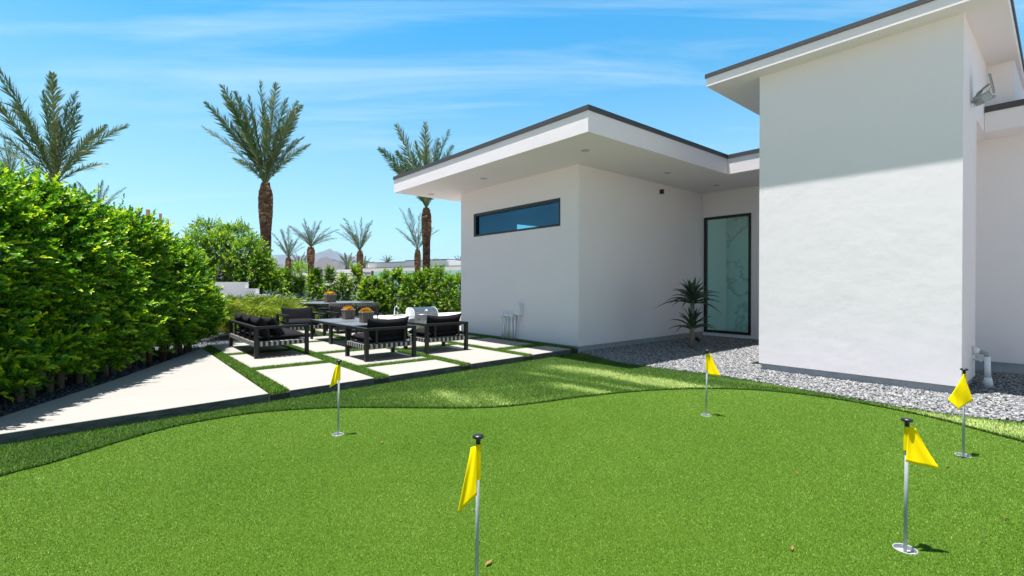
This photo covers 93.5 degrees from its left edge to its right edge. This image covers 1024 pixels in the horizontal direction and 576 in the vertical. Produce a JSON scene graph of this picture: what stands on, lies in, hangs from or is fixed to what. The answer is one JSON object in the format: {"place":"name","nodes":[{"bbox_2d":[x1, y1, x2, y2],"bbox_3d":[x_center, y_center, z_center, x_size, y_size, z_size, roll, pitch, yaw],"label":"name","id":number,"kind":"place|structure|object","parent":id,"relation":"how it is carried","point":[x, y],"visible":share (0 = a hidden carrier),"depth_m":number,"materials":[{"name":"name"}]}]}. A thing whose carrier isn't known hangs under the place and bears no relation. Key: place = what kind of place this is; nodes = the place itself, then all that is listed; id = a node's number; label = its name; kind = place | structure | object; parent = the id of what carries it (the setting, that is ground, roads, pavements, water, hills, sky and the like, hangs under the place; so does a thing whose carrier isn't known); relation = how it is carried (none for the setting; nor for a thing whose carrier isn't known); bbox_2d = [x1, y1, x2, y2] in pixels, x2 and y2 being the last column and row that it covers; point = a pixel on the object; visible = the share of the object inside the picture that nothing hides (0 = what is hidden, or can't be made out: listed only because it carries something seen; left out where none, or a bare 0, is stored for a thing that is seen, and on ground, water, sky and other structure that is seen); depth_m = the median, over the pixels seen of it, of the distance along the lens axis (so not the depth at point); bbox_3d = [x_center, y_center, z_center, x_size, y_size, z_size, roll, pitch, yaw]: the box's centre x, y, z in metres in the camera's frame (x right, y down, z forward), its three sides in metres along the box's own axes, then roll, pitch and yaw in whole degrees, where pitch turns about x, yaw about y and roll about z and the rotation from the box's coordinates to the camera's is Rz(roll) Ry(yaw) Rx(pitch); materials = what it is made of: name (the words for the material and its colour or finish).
{"place":"outdoors","nodes":[
{"label":"outdoors","id":0,"kind":"place"},
{"bbox_2d":[0,348,268,444],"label":"paving slab","id":1,"kind":"structure","parent":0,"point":[200,380],"depth_m":5.59,"materials":[{"name":"concrete"}]},
{"bbox_2d":[197,227,247,281],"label":"hedge tree","id":2,"kind":"object","parent":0,"point":[222,239],"visible":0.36,"depth_m":15.94,"materials":[{"name":"green plant"}]},
{"bbox_2d":[208,216,261,281],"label":"hedge tree","id":3,"kind":"object","parent":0,"point":[243,229],"visible":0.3,"depth_m":16.66,"materials":[{"name":"green plant"}]},
{"bbox_2d":[219,232,277,294],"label":"hedge tree","id":4,"kind":"object","parent":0,"point":[254,244],"visible":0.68,"depth_m":16.11,"materials":[{"name":"green plant"}]},
{"bbox_2d":[239,250,285,294],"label":"hedge tree","id":5,"kind":"object","parent":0,"point":[272,264],"visible":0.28,"depth_m":16.55,"materials":[{"name":"green plant"}]},
{"bbox_2d":[251,266,292,297],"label":"hedge tree","id":6,"kind":"object","parent":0,"point":[276,275],"visible":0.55,"depth_m":16.44,"materials":[{"name":"green plant"}]},
{"bbox_2d":[214,257,350,280],"bbox_3d":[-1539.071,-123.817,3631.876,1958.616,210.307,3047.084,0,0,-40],"label":"hills","id":7,"kind":"structure","parent":0,"point":[321,263],"depth_m":3172.43,"materials":[{"name":"stone"}]},
{"bbox_2d":[216,249,369,268],"bbox_3d":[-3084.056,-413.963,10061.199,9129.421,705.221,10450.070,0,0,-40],"label":"mountains","id":8,"kind":"structure","parent":0,"point":[328,253],"depth_m":8752.27,"materials":[{"name":"stone"}]},
{"bbox_2d":[363,259,460,289],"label":"house","id":9,"kind":"structure","parent":0,"point":[452,265],"depth_m":47.11,"materials":[{"name":"white paint"}]},
{"bbox_2d":[0,324,1023,476],"bbox_3d":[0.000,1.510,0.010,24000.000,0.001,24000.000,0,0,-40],"label":"ground","id":10,"kind":"structure","parent":0,"point":[519,405],"depth_m":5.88,"materials":[{"name":"green plant"}]},
{"bbox_2d":[0,137,51,176],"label":"palm tree","id":11,"kind":"object","parent":10,"relation":"on","point":[13,163],"visible":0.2,"depth_m":24.75,"materials":[{"name":"green plant"}]},
{"bbox_2d":[0,67,128,186],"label":"palm tree","id":12,"kind":"object","parent":10,"relation":"on","point":[53,157],"visible":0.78,"depth_m":18.64,"materials":[{"name":"green plant"}]},
{"bbox_2d":[61,180,126,203],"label":"palm tree","id":13,"kind":"object","parent":10,"relation":"on","point":[100,193],"visible":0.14,"depth_m":29.90,"materials":[{"name":"green plant"}]},
{"bbox_2d":[271,227,304,278],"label":"palm tree","id":14,"kind":"object","parent":10,"relation":"on","point":[288,262],"visible":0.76,"depth_m":40.84,"materials":[{"name":"green plant"}]},
{"bbox_2d":[284,259,307,286],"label":"round tree","id":15,"kind":"object","parent":10,"relation":"on","point":[299,266],"visible":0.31,"depth_m":57.21,"materials":[{"name":"green plant"}]},
{"bbox_2d":[290,219,339,283],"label":"palm tree","id":16,"kind":"object","parent":10,"relation":"on","point":[310,254],"visible":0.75,"depth_m":36.85,"materials":[{"name":"green plant"}]},
{"bbox_2d":[296,270,370,290],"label":"house","id":17,"kind":"structure","parent":10,"relation":"on","point":[347,272],"depth_m":55.23,"materials":[{"name":"white paint"}]},
{"bbox_2d":[333,252,356,269],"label":"palm tree","id":18,"kind":"object","parent":10,"relation":"on","point":[346,262],"visible":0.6,"depth_m":59.87,"materials":[{"name":"green plant"}]},
{"bbox_2d":[336,217,372,288],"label":"palm tree","id":19,"kind":"object","parent":10,"relation":"on","point":[360,257],"visible":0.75,"depth_m":37.81,"materials":[{"name":"green plant"}]},
{"bbox_2d":[208,349,577,400],"bbox_3d":[-4.002,1.340,11.855,6.100,0.122,10.355,0,0,-40],"label":"patio base","id":20,"kind":"object","parent":10,"relation":"on","point":[281,396],"visible":0.09,"depth_m":6.97,"materials":[{"name":"grey concrete"}]},
{"bbox_2d":[212,343,287,353],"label":"paving slab","id":21,"kind":"structure","parent":20,"relation":"on","point":[237,348],"depth_m":10.22,"materials":[{"name":"concrete"}]},
{"bbox_2d":[229,312,308,358],"bbox_3d":[-4.998,0.887,9.816,0.943,0.753,2.322,0,0,-40],"label":"sofa","id":22,"kind":"object","parent":21,"relation":"on","point":[256,332],"visible":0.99,"depth_m":9.10,"materials":[{"name":"black fabric"}]},
{"bbox_2d":[229,350,320,367],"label":"paving slab","id":23,"kind":"structure","parent":20,"relation":"on","point":[265,359],"depth_m":8.70,"materials":[{"name":"concrete"}]},
{"bbox_2d":[256,363,373,397],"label":"paving slab","id":24,"kind":"structure","parent":20,"relation":"on","point":[304,380],"depth_m":6.84,"materials":[{"name":"concrete"}]},
{"bbox_2d":[301,333,340,340],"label":"paving slab","id":25,"kind":"structure","parent":20,"relation":"on","point":[317,336],"depth_m":12.16,"materials":[{"name":"concrete"}]},
{"bbox_2d":[276,306,325,335],"bbox_3d":[-5.502,0.869,12.570,0.982,0.752,0.923,0,0,-40],"label":"lounge chair","id":26,"kind":"object","parent":25,"relation":"on","point":[294,316],"visible":0.77,"depth_m":12.56,"materials":[{"name":"black fabric"}]},
{"bbox_2d":[292,340,356,352],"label":"paving slab","id":27,"kind":"structure","parent":20,"relation":"on","point":[326,346],"depth_m":10.39,"materials":[{"name":"concrete"}]},
{"bbox_2d":[310,318,358,343],"bbox_3d":[-4.074,1.012,11.706,1.182,0.479,1.327,0,0,-40],"label":"coffee table","id":28,"kind":"object","parent":27,"relation":"on","point":[328,321],"visible":0.62,"depth_m":11.53,"materials":[{"name":"grey metal"}]},
{"bbox_2d":[341,305,355,319],"bbox_3d":[-4.050,0.600,11.943,0.278,0.339,0.287,0,0,-40],"label":"moss planter","id":29,"kind":"object","parent":28,"relation":"on","point":[348,311],"visible":1,"depth_m":11.86,"materials":[{"name":"beige concrete"}]},
{"bbox_2d":[330,321,366,348],"bbox_3d":[-3.275,1.018,10.764,1.182,0.479,1.127,0,0,-40],"label":"coffee table","id":30,"kind":"object","parent":27,"relation":"on","point":[343,324],"visible":0.29,"depth_m":10.59,"materials":[{"name":"grey metal"}]},
{"bbox_2d":[359,307,373,322],"bbox_3d":[-3.289,0.606,10.870,0.290,0.341,0.280,0,0,-40],"label":"moss planter","id":31,"kind":"object","parent":30,"relation":"on","point":[365,313],"visible":0.99,"depth_m":10.78,"materials":[{"name":"beige concrete"}]},
{"bbox_2d":[315,327,359,332],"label":"paving slab","id":32,"kind":"structure","parent":20,"relation":"on","point":[341,329],"depth_m":14.34,"materials":[{"name":"concrete"}]},
{"bbox_2d":[325,305,359,333],"bbox_3d":[-4.652,0.864,13.684,0.982,0.749,0.923,0,0,-40],"label":"lounge chair","id":33,"kind":"object","parent":32,"relation":"on","point":[335,312],"visible":0.34,"depth_m":13.68,"materials":[{"name":"grey metal"}]},
{"bbox_2d":[325,348,425,364],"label":"paving slab","id":34,"kind":"structure","parent":20,"relation":"on","point":[377,356],"depth_m":8.94,"materials":[{"name":"concrete"}]},
{"bbox_2d":[345,316,415,361],"bbox_3d":[-2.442,0.894,8.954,0.982,0.750,0.923,0,0,-40],"label":"lounge chair","id":35,"kind":"object","parent":34,"relation":"on","point":[381,333],"visible":1,"depth_m":8.69,"materials":[{"name":"black fabric"}]},
{"bbox_2d":[204,323,577,394],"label":"patio turf","id":36,"kind":"structure","parent":20,"relation":"on","point":[265,383],"depth_m":8.61,"materials":[{"name":"green plant"}]},
{"bbox_2d":[357,302,378,327],"bbox_3d":[-4.440,0.833,14.884,0.614,0.797,0.682,0,0,31],"label":"dining chair","id":37,"kind":"object","parent":36,"relation":"on","point":[375,307],"visible":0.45,"depth_m":14.68,"materials":[{"name":"grey metal"}]},
{"bbox_2d":[367,360,459,382],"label":"paving slab","id":38,"kind":"structure","parent":20,"relation":"on","point":[407,371],"depth_m":7.66,"materials":[{"name":"concrete"}]},
{"bbox_2d":[373,312,460,326],"bbox_3d":[-2.101,1.159,18.386,6.430,0.339,2.110,0,0,-40],"label":"grill counter","id":39,"kind":"object","parent":20,"relation":"on","point":[404,315],"visible":0.09,"depth_m":16.95,"materials":[{"name":"white"}]},
{"bbox_2d":[406,306,437,325],"bbox_3d":[-2.998,0.941,16.172,0.904,0.604,0.666,0,0,-40],"label":"barbecue grill","id":40,"kind":"object","parent":39,"relation":"on","point":[417,314],"visible":0.62,"depth_m":15.92,"materials":[{"name":"silver metal"}]},
{"bbox_2d":[409,345,523,369],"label":"paving slab","id":41,"kind":"structure","parent":20,"relation":"on","point":[478,358],"depth_m":9.07,"materials":[{"name":"concrete"}]},
{"bbox_2d":[403,313,467,353],"bbox_3d":[-1.567,0.887,9.901,0.982,0.752,0.923,0,0,-40],"label":"lounge chair","id":42,"kind":"object","parent":41,"relation":"on","point":[443,329],"visible":0.92,"depth_m":9.61,"materials":[{"name":"black fabric"}]},
{"bbox_2d":[454,338,534,348],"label":"paving slab","id":43,"kind":"structure","parent":20,"relation":"on","point":[492,343],"depth_m":11.11,"materials":[{"name":"concrete"}]},
{"bbox_2d":[510,346,570,359],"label":"paving slab","id":44,"kind":"structure","parent":20,"relation":"on","point":[540,352],"depth_m":9.76,"materials":[{"name":"concrete"}]},
{"bbox_2d":[395,208,438,289],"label":"palm tree","id":45,"kind":"object","parent":10,"relation":"on","point":[417,259],"visible":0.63,"depth_m":35.81,"materials":[{"name":"green plant"}]},
{"bbox_2d":[0,389,1023,575],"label":"putting green","id":46,"kind":"object","parent":10,"relation":"on","point":[521,551],"visible":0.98,"depth_m":3.27,"materials":[{"name":"green plant"}]},
{"bbox_2d":[329,360,343,435],"bbox_3d":[-1.702,1.112,4.657,0.150,0.835,0.111,0,0,-40],"label":"putting flag","id":47,"kind":"object","parent":46,"relation":"on","point":[336,376],"visible":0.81,"depth_m":4.66,"materials":[{"name":"yellow fabric"}]},
{"bbox_2d":[457,433,483,575],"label":"putting flag","id":48,"kind":"object","parent":46,"relation":"on","point":[471,488],"visible":1,"depth_m":2.26,"materials":[{"name":"yellow fabric"}]},
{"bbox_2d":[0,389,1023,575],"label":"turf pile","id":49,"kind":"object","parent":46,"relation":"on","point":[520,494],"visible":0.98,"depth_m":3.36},
{"bbox_2d":[701,349,719,416],"bbox_3d":[2.185,1.103,5.325,0.111,0.843,0.196,0,0,-40],"label":"putting flag","id":50,"kind":"object","parent":46,"relation":"on","point":[711,368],"visible":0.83,"depth_m":5.33,"materials":[{"name":"yellow fabric"}]},
{"bbox_2d":[892,417,939,553],"bbox_3d":[2.189,1.127,2.615,0.195,0.831,0.112,0,1,44],"label":"putting flag","id":51,"kind":"object","parent":46,"relation":"on","point":[915,449],"visible":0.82,"depth_m":2.62,"materials":[{"name":"yellow fabric"}]},
{"bbox_2d":[948,368,972,457],"bbox_3d":[3.772,1.107,4.084,0.249,0.853,0.111,0,0,-12],"label":"putting flag","id":52,"kind":"object","parent":46,"relation":"on","point":[960,397],"visible":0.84,"depth_m":4.05,"materials":[{"name":"yellow fabric"}]},
{"bbox_2d":[393,0,1023,393],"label":"house","id":53,"kind":"structure","parent":10,"relation":"on","point":[858,215],"depth_m":7.75,"materials":[{"name":"paint"}]},
{"bbox_2d":[474,198,559,236],"bbox_3d":[0.052,-1.689,11.896,0.117,0.620,3.254,0,0,-40],"label":"window","id":54,"kind":"structure","parent":53,"relation":"in","point":[476,216],"depth_m":11.82,"materials":[{"name":"black"}]},
{"bbox_2d":[514,304,523,321],"bbox_3d":[0.136,0.607,11.626,0.138,0.458,0.286,0,0,-40],"label":"electrical box","id":55,"kind":"object","parent":53,"relation":"attached to","point":[518,309],"visible":1,"depth_m":11.54,"materials":[{"name":"white metal"}]},
{"bbox_2d":[704,213,750,335],"bbox_3d":[5.843,-0.364,13.087,0.095,3.205,1.294,0,0,-40],"label":"door","id":56,"kind":"structure","parent":53,"relation":"in","point":[706,329],"depth_m":13.07,"materials":[{"name":"black"}]},
{"bbox_2d":[972,346,993,386],"bbox_3d":[6.574,1.095,6.735,0.142,0.560,0.223,0,0,-40],"label":"drain pipe","id":57,"kind":"object","parent":53,"relation":"attached to","point":[987,381],"visible":0.98,"depth_m":6.69,"materials":[{"name":"paint"}]},
{"bbox_2d":[972,73,995,107],"bbox_3d":[6.427,-2.673,6.575,0.427,0.401,0.257,0,0,-40],"label":"solar security light","id":58,"kind":"object","parent":53,"relation":"attached to","point":[979,98],"visible":0.89,"depth_m":6.45,"materials":[{"name":"grey plastic"}]},
{"bbox_2d":[0,0,1023,264],"label":"sky","id":59,"kind":"structure","parent":0,"point":[481,71],"materials":[{"name":"blue"}]},
{"bbox_2d":[580,335,1023,421],"bbox_3d":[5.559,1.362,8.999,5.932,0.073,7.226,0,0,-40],"label":"pebbles","id":60,"kind":"object","parent":0,"point":[741,355],"visible":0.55,"depth_m":7.28,"materials":[{"name":"white gravel"}]},
{"bbox_2d":[656,277,720,347],"bbox_3d":[4.063,0.559,10.834,1.362,1.644,1.496,0,0,-40],"label":"tree aloe","id":61,"kind":"object","parent":60,"relation":"on","point":[692,293],"visible":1,"depth_m":10.78,"materials":[{"name":"green plant"}]},
{"label":"back bed","id":62,"kind":"structure","parent":0,"visible":0},
{"bbox_2d":[215,282,280,297],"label":"stepped wall","id":63,"kind":"structure","parent":62,"relation":"on","point":[240,288],"depth_m":15.30,"materials":[{"name":"paint"}]},
{"bbox_2d":[201,80,310,259],"bbox_3d":[-10.869,-3.728,21.322,4.281,10.172,3.860,0,0,-7],"label":"palm tree","id":64,"kind":"object","parent":62,"relation":"on","point":[251,146],"visible":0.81,"depth_m":20.59,"materials":[{"name":"green plant"}]},
{"bbox_2d":[278,266,295,298],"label":"ficus shrub","id":65,"kind":"object","parent":62,"relation":"on","point":[287,275],"visible":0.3,"depth_m":20.52,"materials":[{"name":"green plant"}]},
{"bbox_2d":[269,294,328,318],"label":"fern palm","id":66,"kind":"object","parent":62,"relation":"on","point":[294,298],"visible":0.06,"depth_m":15.16,"materials":[{"name":"green plant"}]},
{"bbox_2d":[291,274,310,296],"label":"ficus shrub","id":67,"kind":"object","parent":62,"relation":"on","point":[299,283],"visible":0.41,"depth_m":20.79,"materials":[{"name":"green plant"}]},
{"bbox_2d":[303,265,329,315],"bbox_3d":[-8.308,0.121,20.499,1.352,2.347,1.422,0,0,18],"label":"ficus shrub","id":68,"kind":"object","parent":62,"relation":"on","point":[314,287],"visible":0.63,"depth_m":20.35,"materials":[{"name":"green plant"}]},
{"bbox_2d":[319,262,341,315],"bbox_3d":[-7.646,0.093,20.334,0.982,2.407,1.011,0,0,-4],"label":"ficus shrub","id":69,"kind":"object","parent":62,"relation":"on","point":[329,278],"visible":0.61,"depth_m":20.24,"materials":[{"name":"green plant"}]},
{"bbox_2d":[335,271,351,300],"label":"ficus shrub","id":70,"kind":"object","parent":62,"relation":"on","point":[344,278],"visible":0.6,"depth_m":20.64,"materials":[{"name":"green plant"}]},
{"bbox_2d":[343,261,363,300],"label":"ficus shrub","id":71,"kind":"object","parent":62,"relation":"on","point":[355,270],"visible":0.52,"depth_m":20.72,"materials":[{"name":"green plant"}]},
{"bbox_2d":[353,273,380,315],"bbox_3d":[-6.146,0.339,20.438,1.234,1.913,1.340,0,0,26],"label":"ficus shrub","id":72,"kind":"object","parent":62,"relation":"on","point":[364,284],"visible":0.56,"depth_m":20.23,"materials":[{"name":"green plant"}]},
{"bbox_2d":[363,273,393,315],"bbox_3d":[-5.715,0.333,20.431,1.304,1.926,1.303,0,0,26],"label":"ficus shrub","id":73,"kind":"object","parent":62,"relation":"on","point":[382,294],"visible":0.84,"depth_m":20.27,"materials":[{"name":"green plant"}]},
{"bbox_2d":[378,267,397,314],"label":"ficus shrub","id":74,"kind":"object","parent":62,"relation":"on","point":[384,274],"visible":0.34,"depth_m":20.76,"materials":[{"name":"green plant"}]},
{"bbox_2d":[383,265,406,314],"bbox_3d":[-4.953,0.141,20.744,1.317,2.305,1.390,0,0,26],"label":"ficus shrub","id":75,"kind":"object","parent":62,"relation":"on","point":[394,274],"visible":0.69,"depth_m":20.53,"materials":[{"name":"green plant"}]},
{"bbox_2d":[396,272,420,313],"bbox_3d":[-4.371,0.287,20.334,1.215,2.020,1.082,0,0,-40],"label":"ficus shrub","id":76,"kind":"object","parent":62,"relation":"on","point":[404,292],"visible":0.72,"depth_m":20.20,"materials":[{"name":"green plant"}]},
{"bbox_2d":[377,121,454,283],"bbox_3d":[-4.901,-3.875,27.018,3.847,10.392,4.487,0,0,-40],"label":"palm tree","id":77,"kind":"object","parent":62,"relation":"on","point":[426,223],"visible":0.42,"depth_m":26.82,"materials":[{"name":"green plant"}]},
{"bbox_2d":[404,267,432,310],"bbox_3d":[-3.976,0.166,20.552,1.460,2.257,1.332,0,0,17],"label":"ficus shrub","id":78,"kind":"object","parent":62,"relation":"on","point":[419,279],"visible":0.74,"depth_m":20.39,"materials":[{"name":"green plant"}]},
{"bbox_2d":[419,264,438,306],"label":"ficus shrub","id":79,"kind":"object","parent":62,"relation":"on","point":[428,272],"visible":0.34,"depth_m":20.74,"materials":[{"name":"green plant"}]},
{"bbox_2d":[424,259,450,312],"bbox_3d":[-3.142,0.018,20.577,1.321,2.553,1.369,0,0,-40],"label":"ficus shrub","id":80,"kind":"object","parent":62,"relation":"on","point":[436,285],"visible":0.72,"depth_m":20.41,"materials":[{"name":"green plant"}]},
{"bbox_2d":[437,270,460,312],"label":"ficus shrub","id":81,"kind":"object","parent":62,"relation":"on","point":[450,292],"visible":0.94,"depth_m":20.16,"materials":[{"name":"green plant"}]},
{"bbox_2d":[449,270,460,311],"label":"ficus shrub","id":82,"kind":"object","parent":62,"relation":"on","point":[458,279],"visible":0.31,"depth_m":20.58,"materials":[{"name":"green plant"}]},
{"label":"planting bed","id":83,"kind":"structure","parent":0,"visible":0},
{"bbox_2d":[0,200,16,375],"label":"hedge tree","id":84,"kind":"object","parent":83,"relation":"on","point":[5,277],"visible":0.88,"depth_m":4.86,"materials":[{"name":"green plant"}]},
{"bbox_2d":[0,157,60,402],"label":"hedge tree","id":85,"kind":"object","parent":83,"relation":"on","point":[30,259],"visible":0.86,"depth_m":5.13,"materials":[{"name":"green plant"}]},
{"bbox_2d":[0,167,94,398],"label":"hedge tree","id":86,"kind":"object","parent":83,"relation":"on","point":[50,271],"visible":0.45,"depth_m":5.48,"materials":[{"name":"green plant"}]},
{"bbox_2d":[0,158,130,402],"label":"hedge tree","id":87,"kind":"object","parent":83,"relation":"on","point":[96,253],"visible":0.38,"depth_m":6.04,"materials":[{"name":"green plant"}]},
{"bbox_2d":[24,170,139,392],"bbox_3d":[-6.237,-0.065,6.493,1.957,2.948,1.868,0,0,-40],"label":"hedge tree","id":88,"kind":"object","parent":83,"relation":"on","point":[101,214],"visible":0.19,"depth_m":6.63,"materials":[{"name":"green plant"}]},
{"bbox_2d":[57,205,168,384],"bbox_3d":[-6.218,0.038,7.002,1.950,2.735,1.793,0,0,-8],"label":"hedge tree","id":89,"kind":"object","parent":83,"relation":"on","point":[138,310],"visible":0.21,"depth_m":7.10,"materials":[{"name":"green plant"}]},
{"bbox_2d":[0,331,242,416],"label":"slate chips","id":90,"kind":"object","parent":83,"relation":"on","point":[10,407],"visible":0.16,"depth_m":6.93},
{"bbox_2d":[88,199,176,376],"bbox_3d":[-6.343,0.010,7.606,1.838,2.780,1.947,0,0,-40],"label":"hedge tree","id":91,"kind":"object","parent":83,"relation":"on","point":[133,225],"visible":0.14,"depth_m":7.68,"materials":[{"name":"green plant"}]},
{"bbox_2d":[95,193,195,369],"bbox_3d":[-6.477,-0.089,8.134,1.940,2.973,1.872,0,0,-22],"label":"hedge tree","id":92,"kind":"object","parent":83,"relation":"on","point":[168,308],"visible":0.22,"depth_m":8.15,"materials":[{"name":"green plant"}]},
{"bbox_2d":[118,231,206,364],"bbox_3d":[-6.592,0.078,8.714,1.884,2.632,1.893,0,0,-40],"label":"hedge tree","id":93,"kind":"object","parent":83,"relation":"on","point":[179,324],"visible":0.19,"depth_m":8.79,"materials":[{"name":"green plant"}]},
{"bbox_2d":[157,232,216,359],"bbox_3d":[-6.650,0.080,9.192,1.773,2.621,1.910,0,0,-40],"label":"hedge tree","id":94,"kind":"object","parent":83,"relation":"on","point":[191,256],"visible":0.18,"depth_m":9.27,"materials":[{"name":"green plant"}]},
{"bbox_2d":[172,235,224,355],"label":"hedge tree","id":95,"kind":"object","parent":83,"relation":"on","point":[178,349],"visible":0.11,"depth_m":9.95,"materials":[{"name":"green plant"}]},
{"bbox_2d":[184,291,231,351],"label":"hedge tree","id":96,"kind":"object","parent":83,"relation":"on","point":[219,308],"visible":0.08,"depth_m":10.50,"materials":[{"name":"green plant"}]},
{"bbox_2d":[211,293,281,339],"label":"fern palm","id":97,"kind":"object","parent":83,"relation":"on","point":[235,306],"visible":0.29,"depth_m":12.48,"materials":[{"name":"green plant"}]},
{"bbox_2d":[218,292,295,333],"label":"fern palm","id":98,"kind":"object","parent":83,"relation":"on","point":[273,304],"visible":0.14,"depth_m":13.14,"materials":[{"name":"green plant"}]},
{"bbox_2d":[225,291,318,329],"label":"fern palm","id":99,"kind":"object","parent":83,"relation":"on","point":[257,298],"visible":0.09,"depth_m":14.00,"materials":[{"name":"green plant"}]},
{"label":"bed gravel","id":100,"kind":"object","parent":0,"visible":0},
{"bbox_2d":[179,226,221,281],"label":"hedge tree","id":101,"kind":"object","parent":100,"relation":"on","point":[200,239],"visible":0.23,"depth_m":15.71,"materials":[{"name":"green plant"}]},
{"bbox_2d":[180,213,231,281],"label":"hedge tree","id":102,"kind":"object","parent":100,"relation":"on","point":[207,226],"visible":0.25,"depth_m":16.43,"materials":[{"name":"green plant"}]},
{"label":"paving slab","id":103,"kind":"structure","parent":0,"visible":0},
{"bbox_2d":[301,301,372,326],"bbox_3d":[-5.631,0.840,15.606,2.250,0.770,2.250,0,0,-40],"label":"dining table","id":104,"kind":"object","parent":103,"relation":"on","point":[326,303],"visible":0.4,"depth_m":15.22,"materials":[{"name":"stone"}]},
{"bbox_2d":[323,291,336,302],"bbox_3d":[-5.795,0.276,15.351,0.349,0.361,0.325,0,0,-40],"label":"moss planter","id":105,"kind":"object","parent":104,"relation":"on","point":[329,296],"visible":0.99,"depth_m":15.25,"materials":[{"name":"beige concrete"}]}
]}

